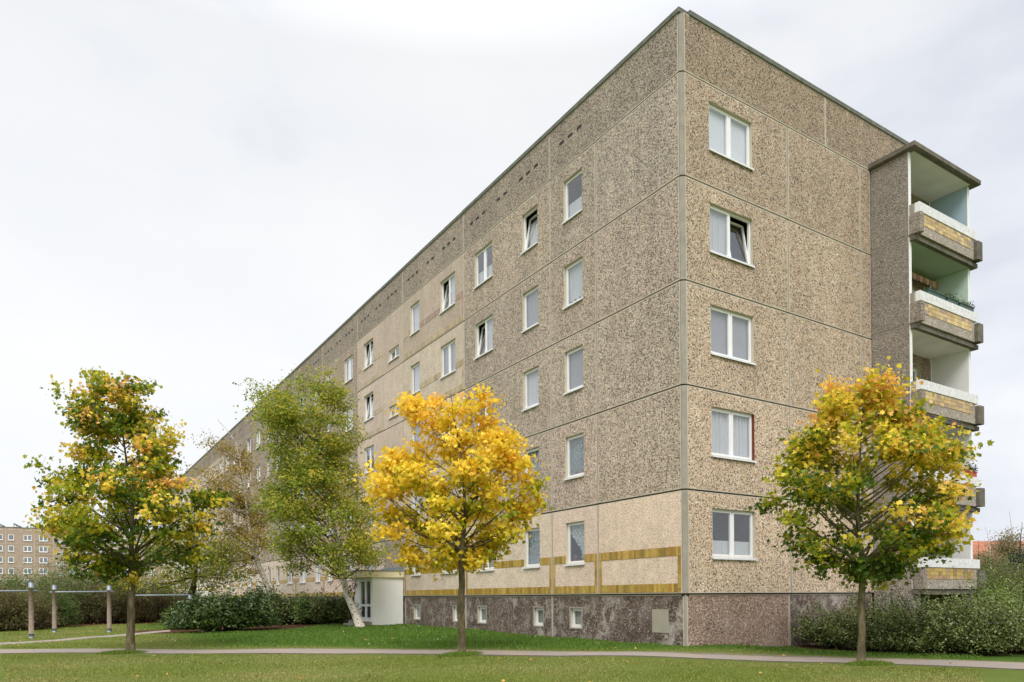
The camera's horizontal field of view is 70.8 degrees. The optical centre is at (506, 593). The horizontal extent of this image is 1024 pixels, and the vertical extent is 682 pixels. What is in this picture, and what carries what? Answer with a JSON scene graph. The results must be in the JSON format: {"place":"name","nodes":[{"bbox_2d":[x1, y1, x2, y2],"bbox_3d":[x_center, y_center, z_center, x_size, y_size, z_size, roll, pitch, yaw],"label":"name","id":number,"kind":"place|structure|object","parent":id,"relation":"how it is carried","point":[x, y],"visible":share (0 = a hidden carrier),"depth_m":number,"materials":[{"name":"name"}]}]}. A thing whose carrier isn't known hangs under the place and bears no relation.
{"place":"outdoors","nodes":[
{"label":"outdoors","id":0,"kind":"place"},
{"bbox_2d":[0,630,169,644],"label":"path","id":1,"kind":"structure","parent":0,"point":[66,639],"depth_m":26.36,"materials":[{"name":"grey concrete"}]},
{"bbox_2d":[0,619,1023,681],"bbox_3d":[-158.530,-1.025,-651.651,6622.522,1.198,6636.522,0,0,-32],"label":"ground","id":2,"kind":"structure","parent":0,"point":[998,675],"depth_m":16.91,"materials":[{"name":"green plant"}]},
{"bbox_2d":[0,581,38,637],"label":"exercise bar","id":3,"kind":"object","parent":2,"relation":"on","point":[31,590],"visible":0.88,"depth_m":27.18,"materials":[{"name":"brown wood"}]},
{"bbox_2d":[0,578,39,630],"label":"shrub","id":4,"kind":"object","parent":2,"relation":"on","point":[9,620],"visible":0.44,"depth_m":33.48,"materials":[{"name":"green plant"}]},
{"bbox_2d":[0,563,54,599],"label":"shrub","id":5,"kind":"object","parent":2,"relation":"on","point":[16,581],"visible":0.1,"depth_m":44.42,"materials":[{"name":"green plant"}]},
{"bbox_2d":[0,580,65,630],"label":"shrub","id":6,"kind":"object","parent":2,"relation":"on","point":[42,610],"visible":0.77,"depth_m":34.15,"materials":[{"name":"green plant"}]},
{"bbox_2d":[0,550,76,595],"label":"shrub","id":7,"kind":"object","parent":2,"relation":"on","point":[20,580],"visible":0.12,"depth_m":45.62,"materials":[{"name":"green plant"}]},
{"bbox_2d":[2,580,85,627],"bbox_3d":[-24.398,0.558,37.721,4.162,2.601,4.133,0,0,-32],"label":"shrub","id":8,"kind":"object","parent":2,"relation":"on","point":[66,610],"visible":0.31,"depth_m":38.17,"materials":[{"name":"green plant"}]},
{"bbox_2d":[16,568,105,624],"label":"shrub","id":9,"kind":"object","parent":2,"relation":"on","point":[80,589],"visible":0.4,"depth_m":41.78,"materials":[{"name":"green plant"}]},
{"bbox_2d":[19,543,127,590],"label":"shrub","id":10,"kind":"object","parent":2,"relation":"on","point":[63,570],"visible":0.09,"depth_m":48.21,"materials":[{"name":"green plant"}]},
{"bbox_2d":[49,584,113,631],"bbox_3d":[-18.886,0.718,32.023,3.677,2.260,0.189,0,0,18],"label":"exercise bar","id":11,"kind":"object","parent":2,"relation":"on","point":[54,610],"visible":0.9,"depth_m":32.17,"materials":[{"name":"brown wood"}]},
{"bbox_2d":[0,527,171,593],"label":"distant apartment building","id":12,"kind":"structure","parent":2,"relation":"on","point":[22,544],"depth_m":182.68,"materials":[{"name":"concrete"}]},
{"bbox_2d":[8,546,13,551],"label":"window","id":13,"kind":"structure","parent":12,"relation":"in","point":[10,548],"depth_m":180.33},
{"bbox_2d":[8,534,13,540],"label":"window","id":14,"kind":"structure","parent":12,"relation":"in","point":[10,537],"depth_m":180.35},
{"bbox_2d":[23,535,31,540],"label":"window","id":15,"kind":"structure","parent":12,"relation":"in","point":[26,537],"depth_m":182.19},
{"bbox_2d":[24,557,31,562],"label":"window","id":16,"kind":"structure","parent":12,"relation":"in","point":[26,559],"depth_m":182.14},
{"bbox_2d":[24,546,31,551],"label":"window","id":17,"kind":"structure","parent":12,"relation":"in","point":[26,548],"depth_m":182.23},
{"bbox_2d":[39,568,47,573],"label":"window","id":18,"kind":"structure","parent":12,"relation":"in","point":[44,569],"depth_m":183.98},
{"bbox_2d":[39,557,47,562],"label":"window","id":19,"kind":"structure","parent":12,"relation":"in","point":[40,558],"depth_m":183.89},
{"bbox_2d":[39,546,47,552],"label":"window","id":20,"kind":"structure","parent":12,"relation":"in","point":[41,549],"depth_m":183.98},
{"bbox_2d":[56,572,127,623],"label":"shrub","id":21,"kind":"object","parent":2,"relation":"on","point":[101,606],"visible":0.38,"depth_m":42.34,"materials":[{"name":"green plant"}]},
{"bbox_2d":[80,568,147,593],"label":"shrub","id":22,"kind":"object","parent":2,"relation":"on","point":[100,580],"visible":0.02,"depth_m":49.02,"materials":[{"name":"green plant"}]},
{"bbox_2d":[75,577,168,622],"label":"shrub","id":23,"kind":"object","parent":2,"relation":"on","point":[121,610],"visible":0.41,"depth_m":43.28,"materials":[{"name":"green plant"}]},
{"bbox_2d":[97,649,146,654],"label":"grass tuft","id":24,"kind":"object","parent":2,"relation":"on","point":[118,651],"visible":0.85,"depth_m":19.87,"materials":[{"name":"green plant"}]},
{"bbox_2d":[22,366,238,649],"bbox_3d":[-10.579,-2.333,20.302,5.245,8.076,4.921,-1,0,28],"label":"maple tree","id":25,"kind":"object","parent":2,"relation":"on","point":[78,527],"visible":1,"depth_m":20.01,"materials":[{"name":"green plant"}]},
{"bbox_2d":[104,577,194,622],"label":"shrub","id":26,"kind":"object","parent":2,"relation":"on","point":[149,603],"visible":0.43,"depth_m":44.29,"materials":[{"name":"green plant"}]},
{"bbox_2d":[119,572,180,600],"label":"shrub","id":27,"kind":"object","parent":2,"relation":"on","point":[158,586],"visible":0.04,"depth_m":52.04,"materials":[{"name":"green plant"}]},
{"bbox_2d":[135,594,191,602],"bbox_3d":[-17.444,0.953,36.335,3.479,1.791,0.188,0,0,9],"label":"exercise bar","id":28,"kind":"object","parent":2,"relation":"on","point":[188,595],"visible":0.14,"depth_m":36.21,"materials":[{"name":"silver metal"}]},
{"bbox_2d":[135,589,204,620],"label":"shrub","id":29,"kind":"object","parent":2,"relation":"on","point":[158,604],"visible":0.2,"depth_m":44.85,"materials":[{"name":"green plant"}]},
{"bbox_2d":[154,600,189,628],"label":"shrub","id":30,"kind":"object","parent":2,"relation":"on","point":[170,611],"visible":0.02,"depth_m":34.06,"materials":[{"name":"green plant"}]},
{"bbox_2d":[89,508,268,601],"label":"garden tree","id":31,"kind":"object","parent":2,"relation":"on","point":[194,577],"visible":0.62,"depth_m":42.17,"materials":[{"name":"green plant"}]},
{"bbox_2d":[160,586,296,631],"bbox_3d":[-12.056,0.670,31.326,5.426,2.077,4.223,0,0,-32],"label":"rhododendron bush","id":32,"kind":"object","parent":2,"relation":"on","point":[228,612],"visible":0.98,"depth_m":30.38,"materials":[{"name":"green plant"}]},
{"bbox_2d":[180,420,281,593],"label":"birch tree","id":33,"kind":"object","parent":2,"relation":"on","point":[240,500],"visible":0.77,"depth_m":44.85,"materials":[{"name":"green plant"}]},
{"bbox_2d":[239,578,285,603],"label":"shrub","id":34,"kind":"object","parent":2,"relation":"on","point":[258,594],"visible":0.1,"depth_m":39.74,"materials":[{"name":"green plant"}]},
{"bbox_2d":[261,589,310,623],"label":"shrub","id":35,"kind":"object","parent":2,"relation":"on","point":[284,605],"visible":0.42,"depth_m":36.82,"materials":[{"name":"green plant"}]},
{"bbox_2d":[286,589,331,623],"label":"shrub","id":36,"kind":"object","parent":2,"relation":"on","point":[300,613],"visible":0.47,"depth_m":36.06,"materials":[{"name":"green plant"}]},
{"bbox_2d":[232,359,393,626],"bbox_3d":[-8.193,-4.212,31.662,7.036,11.633,6.148,0,0,-2],"label":"birch tree","id":37,"kind":"object","parent":2,"relation":"on","point":[301,472],"visible":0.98,"depth_m":30.91,"materials":[{"name":"green plant"}]},
{"bbox_2d":[305,586,352,623],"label":"shrub","id":38,"kind":"object","parent":2,"relation":"on","point":[325,610],"visible":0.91,"depth_m":35.42,"materials":[{"name":"green plant"}]},
{"bbox_2d":[319,550,361,625],"bbox_3d":[-7.575,-0.169,32.988,2.383,3.548,2.067,0,0,-32],"label":"young tree","id":39,"kind":"object","parent":2,"relation":"on","point":[340,584],"visible":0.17,"depth_m":33.02,"materials":[{"name":"green plant"}]},
{"bbox_2d":[349,578,362,614],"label":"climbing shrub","id":40,"kind":"object","parent":2,"relation":"on","point":[354,591],"visible":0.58,"depth_m":33.39,"materials":[{"name":"green plant"}]},
{"bbox_2d":[352,381,556,651],"bbox_3d":[-1.466,-1.823,18.363,4.720,6.783,4.295,0,0,-32],"label":"maple tree","id":41,"kind":"object","parent":2,"relation":"on","point":[498,454],"visible":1,"depth_m":18.02,"materials":[{"name":"yellow plant"}]},
{"bbox_2d":[437,650,482,657],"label":"grass tuft","id":42,"kind":"object","parent":2,"relation":"on","point":[465,653],"visible":0.93,"depth_m":17.74,"materials":[{"name":"green plant"}]},
{"bbox_2d":[9,626,950,681],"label":"fallen leaves","id":43,"kind":"object","parent":2,"relation":"on","point":[299,677],"visible":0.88,"depth_m":15.28,"materials":[{"name":"yellow plant"}]},
{"bbox_2d":[172,6,985,646],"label":"apartment building","id":44,"kind":"structure","parent":2,"relation":"on","point":[664,270],"depth_m":22.53,"materials":[{"name":"beige concrete"}]},
{"bbox_2d":[173,461,222,590],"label":"far windows","id":45,"kind":"structure","parent":44,"relation":"in","point":[221,461],"depth_m":79.30,"materials":[{"name":"grey glass"}]},
{"bbox_2d":[288,565,292,583],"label":"window","id":46,"kind":"structure","parent":44,"relation":"in","point":[290,574],"depth_m":50.89,"materials":[{"name":"white glass"}]},
{"bbox_2d":[301,562,305,582],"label":"window","id":47,"kind":"structure","parent":44,"relation":"in","point":[302,576],"depth_m":48.35,"materials":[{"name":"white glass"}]},
{"bbox_2d":[317,560,319,581],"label":"window","id":48,"kind":"structure","parent":44,"relation":"in","point":[318,575],"depth_m":45.86,"materials":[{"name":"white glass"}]},
{"bbox_2d":[343,355,352,384],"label":"window","id":49,"kind":"structure","parent":44,"relation":"in","point":[349,362],"depth_m":40.78,"materials":[{"name":"white glass"}]},
{"bbox_2d":[346,406,352,431],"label":"window","id":50,"kind":"structure","parent":44,"relation":"in","point":[351,413],"depth_m":40.82,"materials":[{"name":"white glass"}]},
{"bbox_2d":[363,339,372,369],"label":"window","id":51,"kind":"structure","parent":44,"relation":"in","point":[369,351],"depth_m":38.61,"materials":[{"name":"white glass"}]},
{"bbox_2d":[363,393,373,422],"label":"window","id":52,"kind":"structure","parent":44,"relation":"in","point":[370,404],"depth_m":38.29,"materials":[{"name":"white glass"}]},
{"bbox_2d":[364,445,373,473],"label":"window","id":53,"kind":"structure","parent":44,"relation":"in","point":[370,448],"depth_m":38.20,"materials":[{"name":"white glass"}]},
{"bbox_2d":[387,346,398,362],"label":"stair window","id":54,"kind":"structure","parent":44,"relation":"in","point":[394,350],"depth_m":35.54,"materials":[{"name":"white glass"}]},
{"bbox_2d":[409,302,419,336],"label":"window","id":55,"kind":"structure","parent":44,"relation":"in","point":[415,309],"depth_m":33.61,"materials":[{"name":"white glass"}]},
{"bbox_2d":[412,362,419,394],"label":"window","id":56,"kind":"structure","parent":44,"relation":"in","point":[416,368],"depth_m":33.51,"materials":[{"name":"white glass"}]},
{"bbox_2d":[413,425,419,451],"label":"window","id":57,"kind":"structure","parent":44,"relation":"in","point":[415,437],"depth_m":33.59,"materials":[{"name":"white glass"}]},
{"bbox_2d":[413,492,420,513],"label":"window","id":58,"kind":"structure","parent":44,"relation":"in","point":[414,500],"depth_m":33.64,"materials":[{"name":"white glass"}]},
{"bbox_2d":[416,606,419,618],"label":"cellar window","id":59,"kind":"structure","parent":44,"relation":"in","point":[417,607],"depth_m":33.57,"materials":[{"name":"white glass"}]},
{"bbox_2d":[439,273,454,314],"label":"window","id":60,"kind":"structure","parent":44,"relation":"in","point":[451,279],"depth_m":30.57,"materials":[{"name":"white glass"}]},
{"bbox_2d":[439,340,455,379],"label":"window","id":61,"kind":"structure","parent":44,"relation":"in","point":[450,362],"depth_m":30.62,"materials":[{"name":"white glass"}]},
{"bbox_2d":[473,243,492,289],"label":"window","id":62,"kind":"structure","parent":44,"relation":"in","point":[486,273],"depth_m":28.10,"materials":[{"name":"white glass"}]},
{"bbox_2d":[480,607,485,622],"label":"cellar window","id":63,"kind":"structure","parent":44,"relation":"in","point":[482,609],"depth_m":28.53,"materials":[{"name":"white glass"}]},
{"bbox_2d":[474,315,492,359],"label":"window","id":64,"kind":"structure","parent":44,"relation":"in","point":[488,326],"depth_m":28.02,"materials":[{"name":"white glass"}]},
{"bbox_2d":[475,388,492,429],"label":"window","id":65,"kind":"structure","parent":44,"relation":"in","point":[481,411],"depth_m":28.01,"materials":[{"name":"white glass"}]},
{"bbox_2d":[475,539,494,571],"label":"window","id":66,"kind":"structure","parent":44,"relation":"in","point":[492,567],"depth_m":27.96,"materials":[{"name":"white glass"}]},
{"bbox_2d":[520,206,537,254],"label":"window","id":67,"kind":"structure","parent":44,"relation":"in","point":[532,228],"depth_m":25.71,"materials":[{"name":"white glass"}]},
{"bbox_2d":[521,286,538,332],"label":"window","id":68,"kind":"structure","parent":44,"relation":"in","point":[531,298],"depth_m":25.50,"materials":[{"name":"white glass"}]},
{"bbox_2d":[522,366,538,410],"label":"window","id":69,"kind":"structure","parent":44,"relation":"in","point":[532,376],"depth_m":25.51,"materials":[{"name":"white glass"}]},
{"bbox_2d":[523,528,539,568],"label":"window","id":70,"kind":"structure","parent":44,"relation":"in","point":[528,565],"depth_m":25.46,"materials":[{"name":"white glass"}]},
{"bbox_2d":[526,447,538,487],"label":"window","id":71,"kind":"structure","parent":44,"relation":"in","point":[535,449],"depth_m":25.36,"materials":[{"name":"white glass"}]},
{"bbox_2d":[536,608,542,625],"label":"cellar window","id":72,"kind":"structure","parent":44,"relation":"in","point":[539,611],"depth_m":25.22,"materials":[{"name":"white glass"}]},
{"bbox_2d":[562,170,581,223],"bbox_3d":[2.189,-12.791,23.274,0.251,1.405,1.010,0,0,-32],"label":"window","id":73,"kind":"structure","parent":44,"relation":"in","point":[573,209],"depth_m":23.45,"materials":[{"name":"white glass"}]},
{"bbox_2d":[562,258,582,309],"bbox_3d":[2.211,-9.991,23.262,0.258,1.405,1.010,0,0,-32],"label":"window","id":74,"kind":"structure","parent":44,"relation":"in","point":[574,279],"depth_m":23.43,"materials":[{"name":"white glass"}]},
{"bbox_2d":[563,345,583,394],"bbox_3d":[2.222,-7.191,23.244,0.238,1.405,1.010,0,0,-32],"label":"window","id":75,"kind":"structure","parent":44,"relation":"in","point":[574,357],"depth_m":23.42,"materials":[{"name":"white glass"}]},
{"bbox_2d":[564,433,583,480],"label":"window","id":76,"kind":"structure","parent":44,"relation":"in","point":[569,439],"depth_m":23.45,"materials":[{"name":"white glass"}]},
{"bbox_2d":[564,521,584,565],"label":"window","id":77,"kind":"structure","parent":44,"relation":"in","point":[570,563],"depth_m":23.41,"materials":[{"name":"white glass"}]},
{"bbox_2d":[573,608,580,627],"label":"cellar window","id":78,"kind":"structure","parent":44,"relation":"in","point":[576,611],"depth_m":23.44,"materials":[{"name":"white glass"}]},
{"bbox_2d":[709,104,753,170],"bbox_3d":[6.281,-12.833,20.308,1.820,1.405,0.238,0,0,-32],"label":"window","id":79,"kind":"structure","parent":44,"relation":"in","point":[728,134],"depth_m":20.35,"materials":[{"name":"white glass"}]},
{"bbox_2d":[710,205,754,267],"bbox_3d":[6.254,-10.032,20.368,1.820,1.405,0.411,0,0,-32],"label":"window","id":80,"kind":"structure","parent":44,"relation":"in","point":[720,222],"depth_m":20.28,"materials":[{"name":"white glass"}]},
{"bbox_2d":[710,306,755,364],"bbox_3d":[6.319,-7.233,20.282,1.820,1.405,0.238,0,0,-32],"label":"window","id":81,"kind":"structure","parent":44,"relation":"in","point":[730,331],"depth_m":20.33,"materials":[{"name":"white glass"}]},
{"bbox_2d":[711,407,756,462],"bbox_3d":[6.326,-4.433,20.289,1.820,1.405,0.287,0,0,-32],"label":"window","id":82,"kind":"structure","parent":44,"relation":"in","point":[732,432],"depth_m":20.32,"materials":[{"name":"white glass"}]},
{"bbox_2d":[712,509,757,560],"bbox_3d":[6.352,-1.633,20.264,1.820,1.405,0.260,0,0,-32],"label":"window","id":83,"kind":"structure","parent":44,"relation":"in","point":[731,549],"depth_m":20.30,"materials":[{"name":"white glass"}]},
{"bbox_2d":[913,369,916,390],"bbox_3d":[13.938,-6.840,25.160,1.370,2.150,0.072,0,0,-32],"label":"balcony door","id":84,"kind":"structure","parent":44,"relation":"in","point":[914,370],"depth_m":25.48,"materials":[{"name":"white glass"}]},
{"bbox_2d":[923,286,945,299],"bbox_3d":[13.834,-9.720,23.277,1.100,0.369,0.244,0,0,-32],"label":"flower box","id":85,"kind":"object","parent":44,"relation":"on","point":[935,293],"visible":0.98,"depth_m":23.17,"materials":[{"name":"green plastic"}]},
{"bbox_2d":[942,291,958,304],"bbox_3d":[14.680,-9.807,23.808,0.736,0.538,0.267,0,0,-32],"label":"flower box","id":86,"kind":"object","parent":44,"relation":"on","point":[949,298],"visible":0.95,"depth_m":23.72,"materials":[{"name":"green plastic"}]},
{"bbox_2d":[957,295,974,311],"bbox_3d":[15.465,-9.743,24.300,0.989,0.404,0.254,0,0,-32],"label":"flower box","id":87,"kind":"object","parent":44,"relation":"on","point":[963,304],"visible":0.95,"depth_m":24.23,"materials":[{"name":"green plastic"}]},
{"bbox_2d":[790,590,857,648],"bbox_3d":[9.454,0.780,21.042,2.462,1.739,2.142,0,0,7],"label":"shrub","id":88,"kind":"object","parent":2,"relation":"on","point":[810,635],"visible":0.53,"depth_m":20.99,"materials":[{"name":"green plant"}]},
{"bbox_2d":[798,583,912,650],"bbox_3d":[9.820,0.624,19.950,2.902,2.044,2.579,-1,0,31],"label":"shrub","id":89,"kind":"object","parent":2,"relation":"on","point":[846,631],"visible":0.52,"depth_m":19.59,"materials":[{"name":"green plant"}]},
{"bbox_2d":[744,356,993,660],"bbox_3d":[8.133,-1.778,16.056,4.736,6.765,4.555,0,0,-32],"label":"maple tree","id":90,"kind":"object","parent":2,"relation":"on","point":[913,448],"visible":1,"depth_m":15.86,"materials":[{"name":"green plant"}]},
{"bbox_2d":[844,659,893,665],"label":"grass tuft","id":91,"kind":"object","parent":2,"relation":"on","point":[871,662],"visible":0.83,"depth_m":15.64,"materials":[{"name":"green plant"}]},
{"bbox_2d":[857,584,959,652],"bbox_3d":[10.343,0.670,18.752,2.435,1.908,2.897,-1,0,40],"label":"shrub","id":92,"kind":"object","parent":2,"relation":"on","point":[885,646],"visible":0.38,"depth_m":18.66,"materials":[{"name":"green plant"}]},
{"bbox_2d":[877,582,997,654],"bbox_3d":[10.893,0.647,18.279,3.112,1.918,2.652,0,0,-32],"label":"shrub","id":93,"kind":"object","parent":2,"relation":"on","point":[928,640],"visible":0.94,"depth_m":17.82,"materials":[{"name":"green plant"}]},
{"bbox_2d":[913,586,991,621],"bbox_3d":[13.949,0.691,22.704,3.205,1.857,3.435,0,0,-32],"label":"shrub","id":94,"kind":"object","parent":2,"relation":"on","point":[949,600],"visible":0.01,"depth_m":22.60,"materials":[{"name":"green plant"}]},
{"bbox_2d":[914,574,1023,655],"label":"shrub","id":95,"kind":"object","parent":2,"relation":"on","point":[992,645],"visible":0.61,"depth_m":17.59,"materials":[{"name":"green plant"}]},
{"bbox_2d":[943,553,1023,618],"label":"shrub","id":96,"kind":"object","parent":2,"relation":"on","point":[1004,598],"visible":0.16,"depth_m":21.30,"materials":[{"name":"green plant"}]},
{"bbox_2d":[947,553,1023,614],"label":"shrub","id":97,"kind":"object","parent":2,"relation":"on","point":[986,594],"visible":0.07,"depth_m":22.85,"materials":[{"name":"green plant"}]},
{"bbox_2d":[952,563,1023,652],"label":"shrub","id":98,"kind":"object","parent":2,"relation":"on","point":[1019,624],"visible":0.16,"depth_m":18.50,"materials":[{"name":"green plant"}]},
{"bbox_2d":[973,533,1008,580],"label":"weeping birch","id":99,"kind":"object","parent":2,"relation":"on","point":[989,555],"visible":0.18,"depth_m":57.59,"materials":[{"name":"brown plant"}]},
{"bbox_2d":[973,565,1021,607],"bbox_3d":[22.500,-0.019,33.968,3.545,3.244,3.608,0,0,-32],"label":"shrub","id":100,"kind":"object","parent":2,"relation":"on","point":[994,587],"visible":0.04,"depth_m":33.48,"materials":[{"name":"green plant"}]},
{"bbox_2d":[973,541,1023,575],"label":"tiled house","id":101,"kind":"structure","parent":2,"relation":"on","point":[981,545],"depth_m":95.77,"materials":[{"name":"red tile"}]},
{"bbox_2d":[973,549,1023,594],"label":"shrub","id":102,"kind":"object","parent":2,"relation":"on","point":[998,570],"visible":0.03,"depth_m":39.66,"materials":[{"name":"green plant"}]},
{"bbox_2d":[976,513,1023,570],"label":"weeping birch","id":103,"kind":"object","parent":2,"relation":"on","point":[1010,546],"visible":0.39,"depth_m":61.76,"materials":[{"name":"green plant"}]},
{"bbox_2d":[982,542,1023,594],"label":"shrub","id":104,"kind":"object","parent":2,"relation":"on","point":[1002,570],"visible":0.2,"depth_m":38.00,"materials":[{"name":"green plant"}]},
{"bbox_2d":[0,649,1023,668],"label":"path","id":105,"kind":"structure","parent":0,"point":[1013,665],"depth_m":17.52,"materials":[{"name":"grey concrete"}]},
{"bbox_2d":[0,652,1023,669],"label":"kerb","id":106,"kind":"structure","parent":105,"relation":"on","point":[535,655],"depth_m":17.04,"materials":[{"name":"concrete"}]},
{"bbox_2d":[0,0,1023,540],"label":"sky","id":107,"kind":"structure","parent":0,"point":[196,195],"materials":[{"name":"white"}]},
{"bbox_2d":[962,460,977,476],"bbox_3d":[15.699,-4.223,24.394,0.634,0.561,0.296,0,0,-32],"label":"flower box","id":108,"kind":"object","parent":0,"point":[973,470],"visible":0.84,"depth_m":24.34,"materials":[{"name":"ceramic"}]},
{"bbox_2d":[993,528,1023,592],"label":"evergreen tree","id":109,"kind":"object","parent":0,"point":[1019,555],"visible":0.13,"depth_m":47.97,"materials":[{"name":"green plant"}]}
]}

